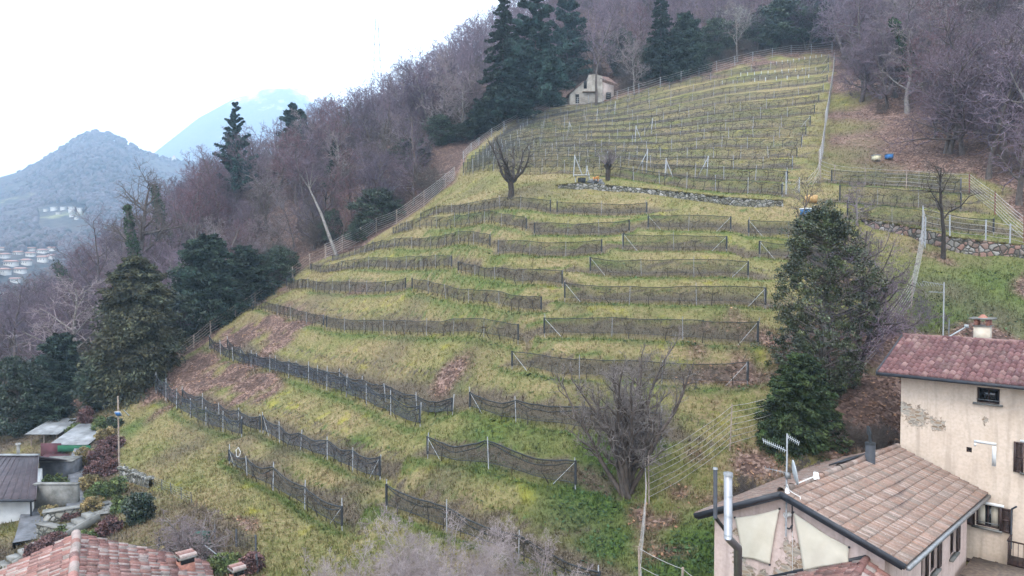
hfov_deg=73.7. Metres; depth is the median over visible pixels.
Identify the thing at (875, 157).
beehive
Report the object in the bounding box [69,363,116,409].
evergreen tree
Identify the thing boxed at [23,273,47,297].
bare tree
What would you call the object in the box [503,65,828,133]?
vine row
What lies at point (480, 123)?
yew tree
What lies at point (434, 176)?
undergrowth
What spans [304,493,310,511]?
grape vine
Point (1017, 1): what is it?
bare tree
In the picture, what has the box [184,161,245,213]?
bare tree
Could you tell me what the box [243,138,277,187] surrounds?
bare tree
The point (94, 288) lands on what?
bare tree
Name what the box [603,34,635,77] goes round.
bare tree
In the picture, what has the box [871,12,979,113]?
bare tree
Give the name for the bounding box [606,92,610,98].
window
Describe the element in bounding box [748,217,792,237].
vine row
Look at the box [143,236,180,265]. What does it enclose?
bare tree
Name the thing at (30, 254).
house
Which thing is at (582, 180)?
black crate
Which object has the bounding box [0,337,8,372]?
bare tree
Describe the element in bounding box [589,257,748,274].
vine row
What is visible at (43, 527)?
bed edging
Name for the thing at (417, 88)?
bare tree
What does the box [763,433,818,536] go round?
tv antenna
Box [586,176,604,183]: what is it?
tarp heap
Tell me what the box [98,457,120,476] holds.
garden shrub
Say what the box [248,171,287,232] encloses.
bare tree
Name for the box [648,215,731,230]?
vine row
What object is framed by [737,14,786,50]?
evergreen tree
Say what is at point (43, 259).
house
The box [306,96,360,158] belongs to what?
bare tree
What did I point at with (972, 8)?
bare tree
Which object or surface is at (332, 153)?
spruce tree
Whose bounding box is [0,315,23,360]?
bare tree
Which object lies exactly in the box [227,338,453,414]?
vine row
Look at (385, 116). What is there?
bare tree
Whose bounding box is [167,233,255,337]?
yew tree
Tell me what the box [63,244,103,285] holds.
bare tree
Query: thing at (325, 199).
bare tree
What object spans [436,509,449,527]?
grape vine
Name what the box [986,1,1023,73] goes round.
bare tree
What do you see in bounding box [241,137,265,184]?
bare tree
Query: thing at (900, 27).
bare tree
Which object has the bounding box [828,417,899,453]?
bramble
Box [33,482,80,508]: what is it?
retaining wall
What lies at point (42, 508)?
garden shrub
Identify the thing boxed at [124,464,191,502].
wire fence
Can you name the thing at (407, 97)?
bare tree
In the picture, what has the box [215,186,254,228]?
bare tree
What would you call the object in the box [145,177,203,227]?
bare tree
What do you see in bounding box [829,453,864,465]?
roof hatch
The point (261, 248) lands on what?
bare tree
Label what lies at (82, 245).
bare tree
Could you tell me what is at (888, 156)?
beehive
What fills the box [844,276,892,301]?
bramble
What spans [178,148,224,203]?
bare tree
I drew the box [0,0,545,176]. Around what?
sky
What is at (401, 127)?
bare tree
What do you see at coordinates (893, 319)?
bare tree
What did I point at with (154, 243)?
bare tree
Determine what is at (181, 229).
bare tree
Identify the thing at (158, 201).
ivy column
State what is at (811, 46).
wire fence
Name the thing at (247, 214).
bare tree
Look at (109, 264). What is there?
bare tree
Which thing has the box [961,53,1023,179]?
bare tree
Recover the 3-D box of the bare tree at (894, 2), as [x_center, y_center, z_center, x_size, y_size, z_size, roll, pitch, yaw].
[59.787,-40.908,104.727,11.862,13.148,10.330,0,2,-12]
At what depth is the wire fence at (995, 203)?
53.97 m
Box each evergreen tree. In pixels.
[0,355,51,437]
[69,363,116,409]
[164,290,214,352]
[261,245,301,283]
[317,208,344,241]
[342,220,371,240]
[345,186,406,225]
[384,137,432,168]
[421,114,457,145]
[444,123,478,142]
[632,43,659,81]
[701,17,739,60]
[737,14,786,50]
[742,0,832,46]
[887,51,922,75]
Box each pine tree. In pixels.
[212,102,263,201]
[489,60,545,122]
[492,0,576,115]
[549,0,593,85]
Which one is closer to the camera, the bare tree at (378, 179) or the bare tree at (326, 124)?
the bare tree at (378, 179)
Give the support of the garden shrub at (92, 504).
on the ground
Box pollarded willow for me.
[595,145,621,180]
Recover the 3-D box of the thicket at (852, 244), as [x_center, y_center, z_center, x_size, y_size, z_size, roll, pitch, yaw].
[24.140,-2.306,50.218,7.260,5.757,4.878,-1,2,-24]
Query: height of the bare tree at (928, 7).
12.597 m
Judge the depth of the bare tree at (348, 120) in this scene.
123.78 m
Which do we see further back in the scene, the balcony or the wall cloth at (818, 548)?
the balcony
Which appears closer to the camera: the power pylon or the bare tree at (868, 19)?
the bare tree at (868, 19)
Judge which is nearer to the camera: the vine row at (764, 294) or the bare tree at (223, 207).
the vine row at (764, 294)
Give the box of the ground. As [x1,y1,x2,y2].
[0,0,1023,575]
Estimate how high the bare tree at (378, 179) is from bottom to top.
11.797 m
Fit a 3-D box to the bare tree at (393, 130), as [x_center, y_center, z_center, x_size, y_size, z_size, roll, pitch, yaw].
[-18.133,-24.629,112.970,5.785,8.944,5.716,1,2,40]
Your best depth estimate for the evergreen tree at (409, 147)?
105.27 m
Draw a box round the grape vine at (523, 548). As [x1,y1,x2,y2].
[516,539,529,560]
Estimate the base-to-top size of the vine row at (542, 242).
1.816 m
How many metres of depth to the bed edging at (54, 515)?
39.21 m
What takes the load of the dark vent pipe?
attached to the pink house at (896, 509)
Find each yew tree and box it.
[5,378,78,435]
[23,332,88,402]
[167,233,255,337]
[227,244,281,311]
[460,99,509,135]
[543,85,566,106]
[659,11,712,77]
[753,351,854,462]
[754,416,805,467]
[773,0,836,42]
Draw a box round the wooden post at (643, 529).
[639,457,646,575]
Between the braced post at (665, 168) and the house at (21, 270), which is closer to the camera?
the braced post at (665, 168)
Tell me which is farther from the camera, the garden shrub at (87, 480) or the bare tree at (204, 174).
the bare tree at (204, 174)
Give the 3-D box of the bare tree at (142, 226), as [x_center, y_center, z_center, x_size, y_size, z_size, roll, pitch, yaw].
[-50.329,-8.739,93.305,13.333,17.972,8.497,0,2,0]
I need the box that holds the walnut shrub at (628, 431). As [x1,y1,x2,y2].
[547,326,706,499]
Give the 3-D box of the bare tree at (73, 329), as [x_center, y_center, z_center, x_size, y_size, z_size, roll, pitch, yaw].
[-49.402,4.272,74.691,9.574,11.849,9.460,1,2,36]
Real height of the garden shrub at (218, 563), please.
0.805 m
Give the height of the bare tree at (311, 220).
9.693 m
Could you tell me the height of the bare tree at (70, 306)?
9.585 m
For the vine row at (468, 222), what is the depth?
67.91 m
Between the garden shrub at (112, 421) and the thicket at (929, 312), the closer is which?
the thicket at (929, 312)
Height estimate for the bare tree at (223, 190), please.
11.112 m
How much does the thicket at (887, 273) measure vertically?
5.926 m
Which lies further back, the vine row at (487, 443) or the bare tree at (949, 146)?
the bare tree at (949, 146)
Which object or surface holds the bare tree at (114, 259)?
on the ground
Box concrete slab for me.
[94,501,112,513]
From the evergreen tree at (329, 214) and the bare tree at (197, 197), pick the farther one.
the bare tree at (197, 197)
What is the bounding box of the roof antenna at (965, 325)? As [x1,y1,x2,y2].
[921,281,968,335]
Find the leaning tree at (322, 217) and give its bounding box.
[290,146,337,256]
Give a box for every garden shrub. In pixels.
[22,537,57,557]
[36,530,67,544]
[38,504,57,515]
[41,473,69,481]
[51,524,66,531]
[60,511,80,521]
[64,422,80,432]
[73,446,95,465]
[76,405,95,423]
[78,473,102,490]
[79,495,104,512]
[80,529,100,537]
[82,460,101,475]
[83,480,111,499]
[86,445,117,463]
[90,415,106,430]
[93,425,119,439]
[94,514,125,536]
[95,434,125,449]
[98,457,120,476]
[104,416,124,427]
[105,475,128,497]
[109,494,129,513]
[119,491,157,526]
[207,551,240,575]
[238,551,265,575]
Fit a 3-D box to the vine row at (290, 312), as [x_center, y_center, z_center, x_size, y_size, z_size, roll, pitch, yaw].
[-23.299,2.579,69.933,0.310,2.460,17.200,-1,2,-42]
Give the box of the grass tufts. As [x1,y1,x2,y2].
[0,91,1023,575]
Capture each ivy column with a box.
[51,259,71,288]
[122,204,142,255]
[149,183,173,240]
[887,17,921,77]
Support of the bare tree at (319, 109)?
on the ground
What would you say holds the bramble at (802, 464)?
on the ground
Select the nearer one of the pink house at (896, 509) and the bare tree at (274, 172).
the pink house at (896, 509)
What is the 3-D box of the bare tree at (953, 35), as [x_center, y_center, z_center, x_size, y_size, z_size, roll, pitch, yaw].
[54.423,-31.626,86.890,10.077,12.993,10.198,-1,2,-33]
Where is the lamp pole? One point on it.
(117, 413)
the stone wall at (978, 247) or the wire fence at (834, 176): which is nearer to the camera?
the stone wall at (978, 247)
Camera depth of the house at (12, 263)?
429.73 m
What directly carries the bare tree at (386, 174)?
on the ground
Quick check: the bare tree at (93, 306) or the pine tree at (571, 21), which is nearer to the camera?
the bare tree at (93, 306)
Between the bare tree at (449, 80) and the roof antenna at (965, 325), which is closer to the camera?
the roof antenna at (965, 325)
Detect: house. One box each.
[0,253,9,258]
[0,268,12,275]
[0,443,66,523]
[0,529,213,575]
[2,260,19,266]
[9,278,21,283]
[12,251,23,254]
[13,267,27,273]
[21,259,31,265]
[25,252,35,256]
[27,247,36,250]
[36,256,48,262]
[37,249,48,253]
[50,207,58,210]
[68,207,75,213]
[77,208,82,213]
[693,443,990,575]
[876,314,1023,568]
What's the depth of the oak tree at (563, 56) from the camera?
120.55 m
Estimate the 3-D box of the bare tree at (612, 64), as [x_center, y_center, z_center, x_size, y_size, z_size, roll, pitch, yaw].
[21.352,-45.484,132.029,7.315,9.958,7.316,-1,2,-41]
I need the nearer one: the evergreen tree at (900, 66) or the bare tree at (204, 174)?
the evergreen tree at (900, 66)
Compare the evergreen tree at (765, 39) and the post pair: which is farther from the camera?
the evergreen tree at (765, 39)
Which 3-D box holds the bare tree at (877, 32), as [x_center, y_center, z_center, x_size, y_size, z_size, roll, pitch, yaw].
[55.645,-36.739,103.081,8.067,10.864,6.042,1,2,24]
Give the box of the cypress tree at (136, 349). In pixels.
[68,254,190,423]
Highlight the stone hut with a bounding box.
[566,74,617,103]
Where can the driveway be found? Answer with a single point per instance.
(26, 524)
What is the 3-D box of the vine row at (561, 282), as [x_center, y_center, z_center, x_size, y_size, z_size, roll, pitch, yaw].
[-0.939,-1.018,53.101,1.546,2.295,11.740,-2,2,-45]
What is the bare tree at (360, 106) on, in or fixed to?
on the ground
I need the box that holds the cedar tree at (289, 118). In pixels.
[276,102,317,152]
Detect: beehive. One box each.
[871,154,881,161]
[884,153,893,159]
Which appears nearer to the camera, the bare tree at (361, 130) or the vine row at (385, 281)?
the vine row at (385, 281)
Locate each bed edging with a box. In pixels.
[35,521,61,537]
[42,500,108,523]
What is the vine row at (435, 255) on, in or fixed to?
on the ground
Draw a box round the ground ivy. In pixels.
[463,201,1023,575]
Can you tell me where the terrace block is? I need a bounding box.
[39,455,82,477]
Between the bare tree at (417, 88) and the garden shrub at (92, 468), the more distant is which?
the bare tree at (417, 88)
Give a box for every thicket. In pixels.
[795,233,881,280]
[829,288,954,335]
[840,262,913,290]
[878,295,947,323]
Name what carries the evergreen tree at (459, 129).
on the ground
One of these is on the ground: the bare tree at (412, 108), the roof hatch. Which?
the bare tree at (412, 108)
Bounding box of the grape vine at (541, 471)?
[534,465,551,483]
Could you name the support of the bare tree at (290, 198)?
on the ground
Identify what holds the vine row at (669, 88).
on the ground
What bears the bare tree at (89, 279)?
on the ground
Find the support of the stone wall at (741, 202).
on the ground
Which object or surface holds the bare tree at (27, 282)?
on the ground
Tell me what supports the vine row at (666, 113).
on the ground
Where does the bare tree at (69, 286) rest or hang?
on the ground
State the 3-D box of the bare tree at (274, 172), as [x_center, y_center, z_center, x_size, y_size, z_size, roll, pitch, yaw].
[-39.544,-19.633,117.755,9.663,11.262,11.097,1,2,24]
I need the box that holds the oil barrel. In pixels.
[805,194,817,202]
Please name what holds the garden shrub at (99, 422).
on the ground
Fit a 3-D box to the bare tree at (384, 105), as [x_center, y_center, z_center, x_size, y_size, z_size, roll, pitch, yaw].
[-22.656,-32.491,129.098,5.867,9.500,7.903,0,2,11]
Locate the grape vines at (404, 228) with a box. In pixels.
[158,58,959,402]
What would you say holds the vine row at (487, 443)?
on the ground
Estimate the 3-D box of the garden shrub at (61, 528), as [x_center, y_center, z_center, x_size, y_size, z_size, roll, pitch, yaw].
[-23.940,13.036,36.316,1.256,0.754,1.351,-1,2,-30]
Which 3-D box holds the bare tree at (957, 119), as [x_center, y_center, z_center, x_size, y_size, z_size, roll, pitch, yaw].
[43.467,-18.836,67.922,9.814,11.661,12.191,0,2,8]
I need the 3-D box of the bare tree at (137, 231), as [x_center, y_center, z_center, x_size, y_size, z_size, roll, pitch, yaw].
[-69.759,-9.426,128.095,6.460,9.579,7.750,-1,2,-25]
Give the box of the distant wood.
[0,0,854,303]
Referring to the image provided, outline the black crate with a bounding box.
[578,178,585,182]
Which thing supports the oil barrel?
on the ground
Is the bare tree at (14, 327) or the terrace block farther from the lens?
the bare tree at (14, 327)
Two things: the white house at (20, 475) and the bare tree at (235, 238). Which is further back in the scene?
the bare tree at (235, 238)
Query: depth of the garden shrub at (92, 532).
34.41 m
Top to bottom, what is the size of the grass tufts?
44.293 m
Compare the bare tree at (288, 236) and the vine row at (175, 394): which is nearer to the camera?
the vine row at (175, 394)
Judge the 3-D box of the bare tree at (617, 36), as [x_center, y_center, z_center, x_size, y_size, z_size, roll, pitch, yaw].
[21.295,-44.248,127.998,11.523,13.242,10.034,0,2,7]
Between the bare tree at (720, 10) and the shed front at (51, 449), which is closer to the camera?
the shed front at (51, 449)
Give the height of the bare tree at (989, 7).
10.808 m
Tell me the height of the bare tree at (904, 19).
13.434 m
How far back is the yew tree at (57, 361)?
68.44 m
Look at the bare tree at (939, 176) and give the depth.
48.35 m
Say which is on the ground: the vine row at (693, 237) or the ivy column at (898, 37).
the vine row at (693, 237)
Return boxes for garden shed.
[24,418,77,445]
[52,424,106,453]
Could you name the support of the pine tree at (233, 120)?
on the ground
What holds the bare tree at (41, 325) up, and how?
on the ground
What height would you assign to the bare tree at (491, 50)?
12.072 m
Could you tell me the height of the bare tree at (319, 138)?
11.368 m
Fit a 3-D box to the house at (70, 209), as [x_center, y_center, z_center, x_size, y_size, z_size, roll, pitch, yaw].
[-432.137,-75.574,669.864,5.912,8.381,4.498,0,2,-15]
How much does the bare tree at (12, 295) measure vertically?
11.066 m
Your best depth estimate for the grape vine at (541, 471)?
32.17 m
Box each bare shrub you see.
[299,527,404,575]
[357,502,524,575]
[495,527,593,575]
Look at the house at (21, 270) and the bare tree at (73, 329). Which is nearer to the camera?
the bare tree at (73, 329)
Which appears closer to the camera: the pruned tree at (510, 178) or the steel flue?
the steel flue
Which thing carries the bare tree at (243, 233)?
on the ground
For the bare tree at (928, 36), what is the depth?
78.67 m
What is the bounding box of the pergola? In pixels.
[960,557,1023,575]
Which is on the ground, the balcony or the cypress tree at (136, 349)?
the cypress tree at (136, 349)
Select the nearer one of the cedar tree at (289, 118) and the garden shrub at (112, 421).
the garden shrub at (112, 421)
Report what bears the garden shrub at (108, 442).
on the ground
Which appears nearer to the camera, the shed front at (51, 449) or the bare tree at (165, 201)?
the shed front at (51, 449)
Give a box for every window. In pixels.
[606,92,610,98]
[921,555,928,575]
[930,543,941,575]
[949,525,960,561]
[967,502,1010,533]
[973,387,1002,406]
[1013,440,1023,474]
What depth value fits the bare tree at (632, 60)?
120.92 m
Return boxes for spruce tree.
[321,141,340,186]
[473,0,530,121]
[637,0,681,83]
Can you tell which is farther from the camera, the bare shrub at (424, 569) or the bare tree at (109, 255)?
the bare tree at (109, 255)
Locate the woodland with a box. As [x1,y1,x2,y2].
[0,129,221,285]
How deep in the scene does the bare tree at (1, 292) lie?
132.16 m
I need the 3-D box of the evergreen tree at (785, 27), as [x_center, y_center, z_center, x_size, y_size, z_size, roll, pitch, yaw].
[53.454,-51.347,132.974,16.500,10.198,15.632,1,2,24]
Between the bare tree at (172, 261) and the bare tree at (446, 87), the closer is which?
the bare tree at (172, 261)
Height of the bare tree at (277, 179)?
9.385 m
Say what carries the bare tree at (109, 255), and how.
on the ground
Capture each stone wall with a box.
[117,466,153,487]
[556,182,783,206]
[860,218,1023,258]
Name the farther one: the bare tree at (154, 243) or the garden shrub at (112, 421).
the bare tree at (154, 243)
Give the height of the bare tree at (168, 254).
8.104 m
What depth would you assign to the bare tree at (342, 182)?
97.00 m
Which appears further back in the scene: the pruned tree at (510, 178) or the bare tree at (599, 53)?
the bare tree at (599, 53)
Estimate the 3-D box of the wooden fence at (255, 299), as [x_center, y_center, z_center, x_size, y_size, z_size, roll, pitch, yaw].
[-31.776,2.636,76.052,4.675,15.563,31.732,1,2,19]
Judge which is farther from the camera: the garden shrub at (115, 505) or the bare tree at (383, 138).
the bare tree at (383, 138)
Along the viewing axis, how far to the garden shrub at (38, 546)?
33.82 m
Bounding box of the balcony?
[1007,506,1023,568]
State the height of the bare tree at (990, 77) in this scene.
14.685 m
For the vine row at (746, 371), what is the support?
on the ground
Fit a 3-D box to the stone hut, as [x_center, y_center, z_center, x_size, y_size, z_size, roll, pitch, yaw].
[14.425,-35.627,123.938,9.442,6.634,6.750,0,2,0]
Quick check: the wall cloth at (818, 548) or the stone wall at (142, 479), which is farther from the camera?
the stone wall at (142, 479)
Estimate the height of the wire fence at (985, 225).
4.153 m
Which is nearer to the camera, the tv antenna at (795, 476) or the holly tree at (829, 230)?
the tv antenna at (795, 476)
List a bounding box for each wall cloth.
[734,508,780,565]
[792,511,849,570]
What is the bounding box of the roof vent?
[865,426,875,464]
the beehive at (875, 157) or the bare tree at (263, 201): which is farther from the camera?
the bare tree at (263, 201)
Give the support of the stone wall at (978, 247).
on the ground
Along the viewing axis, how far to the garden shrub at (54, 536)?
35.15 m
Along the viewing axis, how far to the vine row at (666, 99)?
107.53 m
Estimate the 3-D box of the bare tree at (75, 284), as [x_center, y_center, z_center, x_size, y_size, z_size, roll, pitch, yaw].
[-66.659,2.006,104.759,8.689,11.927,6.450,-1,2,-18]
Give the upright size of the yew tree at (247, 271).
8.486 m
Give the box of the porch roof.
[769,555,890,575]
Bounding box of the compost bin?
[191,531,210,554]
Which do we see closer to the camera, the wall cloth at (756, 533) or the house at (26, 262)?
the wall cloth at (756, 533)
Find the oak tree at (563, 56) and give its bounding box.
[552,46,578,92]
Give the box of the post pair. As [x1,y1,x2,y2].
[921,207,925,247]
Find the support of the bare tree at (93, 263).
on the ground
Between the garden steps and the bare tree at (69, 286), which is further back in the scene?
the bare tree at (69, 286)
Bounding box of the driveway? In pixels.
[12,478,43,548]
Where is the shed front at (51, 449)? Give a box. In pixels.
[41,443,90,456]
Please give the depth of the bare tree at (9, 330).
106.65 m
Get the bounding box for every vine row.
[155,375,242,435]
[182,389,260,429]
[209,335,421,425]
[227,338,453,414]
[228,444,342,530]
[253,302,323,327]
[286,278,405,293]
[310,254,451,271]
[326,316,518,339]
[332,229,490,259]
[385,479,600,575]
[393,210,526,233]
[411,277,541,309]
[420,197,550,218]
[426,432,576,488]
[458,261,562,286]
[463,157,782,195]
[467,153,787,181]
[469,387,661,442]
[471,148,792,168]
[475,144,797,163]
[479,135,802,156]
[482,123,806,152]
[486,115,810,150]
[489,104,814,148]
[493,95,818,144]
[496,83,823,140]
[497,239,601,253]
[500,74,827,137]
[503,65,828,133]
[506,54,828,126]
[511,351,748,384]
[534,219,629,234]
[543,317,759,344]
[556,201,646,214]
[564,280,766,305]
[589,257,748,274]
[622,233,727,250]
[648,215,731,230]
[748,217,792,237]
[759,241,840,257]
[831,170,961,192]
[839,185,961,208]
[847,199,994,235]
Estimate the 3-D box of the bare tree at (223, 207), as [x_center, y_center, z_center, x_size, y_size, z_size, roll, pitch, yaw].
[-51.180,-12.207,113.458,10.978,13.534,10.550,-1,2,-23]
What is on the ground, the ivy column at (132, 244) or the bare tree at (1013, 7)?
the bare tree at (1013, 7)
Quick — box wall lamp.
[783,505,792,570]
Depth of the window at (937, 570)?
24.03 m
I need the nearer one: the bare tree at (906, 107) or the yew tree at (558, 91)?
the bare tree at (906, 107)
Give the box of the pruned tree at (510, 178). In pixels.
[485,130,541,199]
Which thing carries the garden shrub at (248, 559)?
on the ground
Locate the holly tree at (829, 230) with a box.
[751,199,892,402]
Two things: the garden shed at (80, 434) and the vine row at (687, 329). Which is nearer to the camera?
the vine row at (687, 329)
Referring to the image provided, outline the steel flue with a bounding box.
[723,471,741,575]
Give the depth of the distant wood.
146.06 m
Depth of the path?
47.36 m
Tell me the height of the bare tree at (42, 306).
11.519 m
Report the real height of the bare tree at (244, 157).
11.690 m
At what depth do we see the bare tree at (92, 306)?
72.71 m
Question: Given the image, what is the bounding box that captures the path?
[67,448,85,505]
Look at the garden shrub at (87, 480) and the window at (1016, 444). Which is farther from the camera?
the garden shrub at (87, 480)
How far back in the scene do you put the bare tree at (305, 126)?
124.34 m
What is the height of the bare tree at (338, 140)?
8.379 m
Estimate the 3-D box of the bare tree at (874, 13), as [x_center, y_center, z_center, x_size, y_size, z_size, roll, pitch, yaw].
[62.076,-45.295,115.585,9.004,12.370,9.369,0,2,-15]
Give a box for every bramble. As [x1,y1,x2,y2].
[721,472,778,498]
[780,453,838,477]
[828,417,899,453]
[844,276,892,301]
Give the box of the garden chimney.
[227,562,246,575]
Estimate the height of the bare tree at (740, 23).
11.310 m
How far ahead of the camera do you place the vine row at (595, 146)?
78.62 m
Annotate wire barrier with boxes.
[818,55,834,170]
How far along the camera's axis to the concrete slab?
39.47 m
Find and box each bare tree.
[0,266,56,317]
[0,274,46,302]
[0,280,55,332]
[0,281,48,356]
[0,290,16,323]
[0,290,19,319]
[0,293,22,355]
[0,307,25,357]
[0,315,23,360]
[0,334,12,356]
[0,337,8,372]
[1,300,77,360]
[3,274,101,358]
[7,290,54,325]
[8,293,59,361]
[9,288,89,337]
[17,290,63,338]
[21,305,63,354]
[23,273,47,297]
[28,288,69,353]
[29,268,75,303]
[35,203,160,322]
[37,267,101,329]
[37,269,106,321]
[39,273,94,335]
[41,262,94,319]
[48,291,92,340]
[52,248,102,291]
[53,287,88,327]
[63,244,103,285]
[64,282,102,349]
[73,245,115,284]
[74,273,109,316]
[75,285,109,343]
[76,251,108,278]
[78,298,102,339]
[86,223,148,271]
[95,216,155,271]
[100,232,125,275]
[100,243,126,286]
[102,158,199,255]
[106,246,128,275]
[110,181,214,266]
[114,229,165,271]
[117,247,170,270]
[122,219,155,242]
[134,190,189,251]
[141,240,172,286]
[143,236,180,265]
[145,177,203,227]
[146,216,186,267]
[147,207,186,237]
[149,244,242,289]
[151,242,184,271]
[164,175,197,218]
[165,166,247,233]
[165,180,231,232]
[168,160,234,233]
[173,218,204,249]
[174,173,233,238]
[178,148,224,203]
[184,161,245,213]
[188,144,232,206]
[195,152,224,207]
[195,191,234,237]
[201,171,247,215]
[202,214,227,239]
[203,222,235,251]
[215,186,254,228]
[218,171,249,214]
[218,213,280,260]
[220,132,278,201]
[223,124,279,189]
[224,199,269,232]
[225,218,260,252]
[230,198,269,242]
[231,214,276,246]
[239,145,311,203]
[240,157,288,210]
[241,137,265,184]
[242,181,282,241]
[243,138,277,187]
[243,221,299,249]
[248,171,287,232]
[249,241,275,285]
[255,119,307,179]
[263,124,317,185]
[263,130,330,209]
[263,133,304,191]
[265,187,319,248]
[272,118,320,163]
[278,109,329,155]
[280,128,322,203]
[281,178,308,225]
[281,183,335,249]
[282,149,330,191]
[287,142,319,193]
[302,118,332,161]
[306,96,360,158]
[306,156,348,217]
[307,97,342,156]
[314,123,352,150]
[314,154,356,210]
[318,116,349,168]
[320,147,368,218]
[321,125,362,192]
[323,189,360,242]
[324,98,370,153]
[325,125,352,166]
[346,89,383,144]
[346,149,406,229]
[349,140,376,192]
[350,109,376,147]
[354,147,421,197]
[357,92,408,157]
[361,92,385,141]
[364,119,408,178]
[368,95,409,137]
[376,91,399,126]
[379,60,460,135]
[379,61,418,118]
[385,83,433,134]
[385,135,437,206]
[386,112,414,150]
[387,98,439,189]
[389,110,420,152]
[395,72,424,135]
[414,63,469,127]
[414,69,455,114]
[430,46,485,103]
[431,74,465,109]
[438,69,482,128]
[439,67,465,103]
[453,63,483,120]
[457,53,488,110]
[476,50,500,93]
[483,37,514,67]
[573,31,610,73]
[578,0,625,105]
[596,16,652,83]
[602,27,638,75]
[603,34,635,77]
[613,33,656,93]
[620,1,654,49]
[697,0,734,45]
[716,0,758,61]
[723,0,768,54]
[743,7,764,52]
[764,216,932,376]
[776,171,833,227]
[783,0,841,50]
[808,0,887,56]
[823,0,887,69]
[823,5,877,64]
[826,0,883,45]
[831,31,896,102]
[837,17,921,98]
[840,182,878,225]
[851,9,898,76]
[852,0,940,97]
[853,0,897,35]
[853,0,936,58]
[856,0,943,84]
[856,293,917,343]
[861,35,900,108]
[868,0,949,36]
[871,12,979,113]
[876,13,909,51]
[877,0,964,109]
[878,0,1017,132]
[880,28,1004,154]
[882,0,931,38]
[890,0,1000,120]
[892,0,985,75]
[904,0,960,40]
[904,157,989,259]
[906,47,976,136]
[912,9,1023,131]
[917,0,982,50]
[921,60,993,154]
[932,0,987,33]
[932,9,974,50]
[934,0,999,41]
[934,0,1001,41]
[941,14,1018,90]
[945,14,1023,154]
[948,5,1023,144]
[952,17,999,78]
[953,8,1023,74]
[955,47,1023,150]
[959,0,1015,26]
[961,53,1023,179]
[968,69,1023,127]
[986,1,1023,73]
[986,115,1023,205]
[991,0,1023,44]
[1004,0,1023,45]
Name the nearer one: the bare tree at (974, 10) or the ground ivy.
the ground ivy
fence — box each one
[118,246,325,403]
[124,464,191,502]
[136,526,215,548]
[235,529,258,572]
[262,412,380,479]
[324,167,454,256]
[463,42,830,158]
[638,546,690,575]
[648,216,924,503]
[785,158,820,193]
[820,159,968,189]
[922,205,1023,242]
[969,173,1023,241]
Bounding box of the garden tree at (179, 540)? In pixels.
[144,509,237,559]
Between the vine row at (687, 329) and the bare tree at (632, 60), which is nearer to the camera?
the vine row at (687, 329)
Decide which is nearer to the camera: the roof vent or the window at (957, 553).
the window at (957, 553)
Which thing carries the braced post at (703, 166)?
on the ground
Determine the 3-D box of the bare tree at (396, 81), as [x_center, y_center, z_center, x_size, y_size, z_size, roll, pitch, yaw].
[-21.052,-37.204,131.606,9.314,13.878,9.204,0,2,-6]
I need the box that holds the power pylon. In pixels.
[364,18,388,89]
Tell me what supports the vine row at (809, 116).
on the ground
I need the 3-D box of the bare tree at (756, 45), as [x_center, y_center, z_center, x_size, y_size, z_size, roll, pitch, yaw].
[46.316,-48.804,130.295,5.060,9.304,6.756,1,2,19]
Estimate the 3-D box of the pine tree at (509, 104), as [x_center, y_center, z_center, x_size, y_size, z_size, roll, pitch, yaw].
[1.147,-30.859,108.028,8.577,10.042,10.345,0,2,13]
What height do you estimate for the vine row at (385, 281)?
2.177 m
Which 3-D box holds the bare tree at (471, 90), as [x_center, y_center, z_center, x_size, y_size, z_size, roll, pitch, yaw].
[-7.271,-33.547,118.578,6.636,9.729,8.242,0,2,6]
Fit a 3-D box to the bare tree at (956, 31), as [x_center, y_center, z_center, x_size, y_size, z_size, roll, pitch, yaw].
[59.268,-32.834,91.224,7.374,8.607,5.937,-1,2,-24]
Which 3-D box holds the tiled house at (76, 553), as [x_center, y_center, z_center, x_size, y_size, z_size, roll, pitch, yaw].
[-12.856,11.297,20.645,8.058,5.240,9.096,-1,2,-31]
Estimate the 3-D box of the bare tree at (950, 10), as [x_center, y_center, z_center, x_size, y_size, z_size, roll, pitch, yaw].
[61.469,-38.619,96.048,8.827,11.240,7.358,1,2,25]
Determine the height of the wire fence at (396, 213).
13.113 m
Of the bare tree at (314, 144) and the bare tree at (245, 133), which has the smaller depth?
the bare tree at (314, 144)
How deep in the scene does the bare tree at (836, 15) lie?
121.65 m
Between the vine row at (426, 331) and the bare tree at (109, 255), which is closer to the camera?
the vine row at (426, 331)
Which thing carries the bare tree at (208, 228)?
on the ground
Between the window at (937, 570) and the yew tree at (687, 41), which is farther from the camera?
the yew tree at (687, 41)
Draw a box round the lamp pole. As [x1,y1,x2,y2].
[114,396,128,465]
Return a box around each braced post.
[573,155,581,175]
[636,149,647,173]
[664,158,672,178]
[697,156,708,176]
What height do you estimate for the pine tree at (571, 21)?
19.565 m
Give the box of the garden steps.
[0,511,100,567]
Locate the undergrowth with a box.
[0,0,1023,372]
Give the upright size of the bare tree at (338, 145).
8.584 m
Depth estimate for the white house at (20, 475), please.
41.98 m
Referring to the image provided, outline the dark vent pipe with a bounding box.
[713,467,723,530]
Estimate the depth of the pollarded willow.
71.69 m
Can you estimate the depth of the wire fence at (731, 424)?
33.07 m
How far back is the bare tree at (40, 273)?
123.44 m
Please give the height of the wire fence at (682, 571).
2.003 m

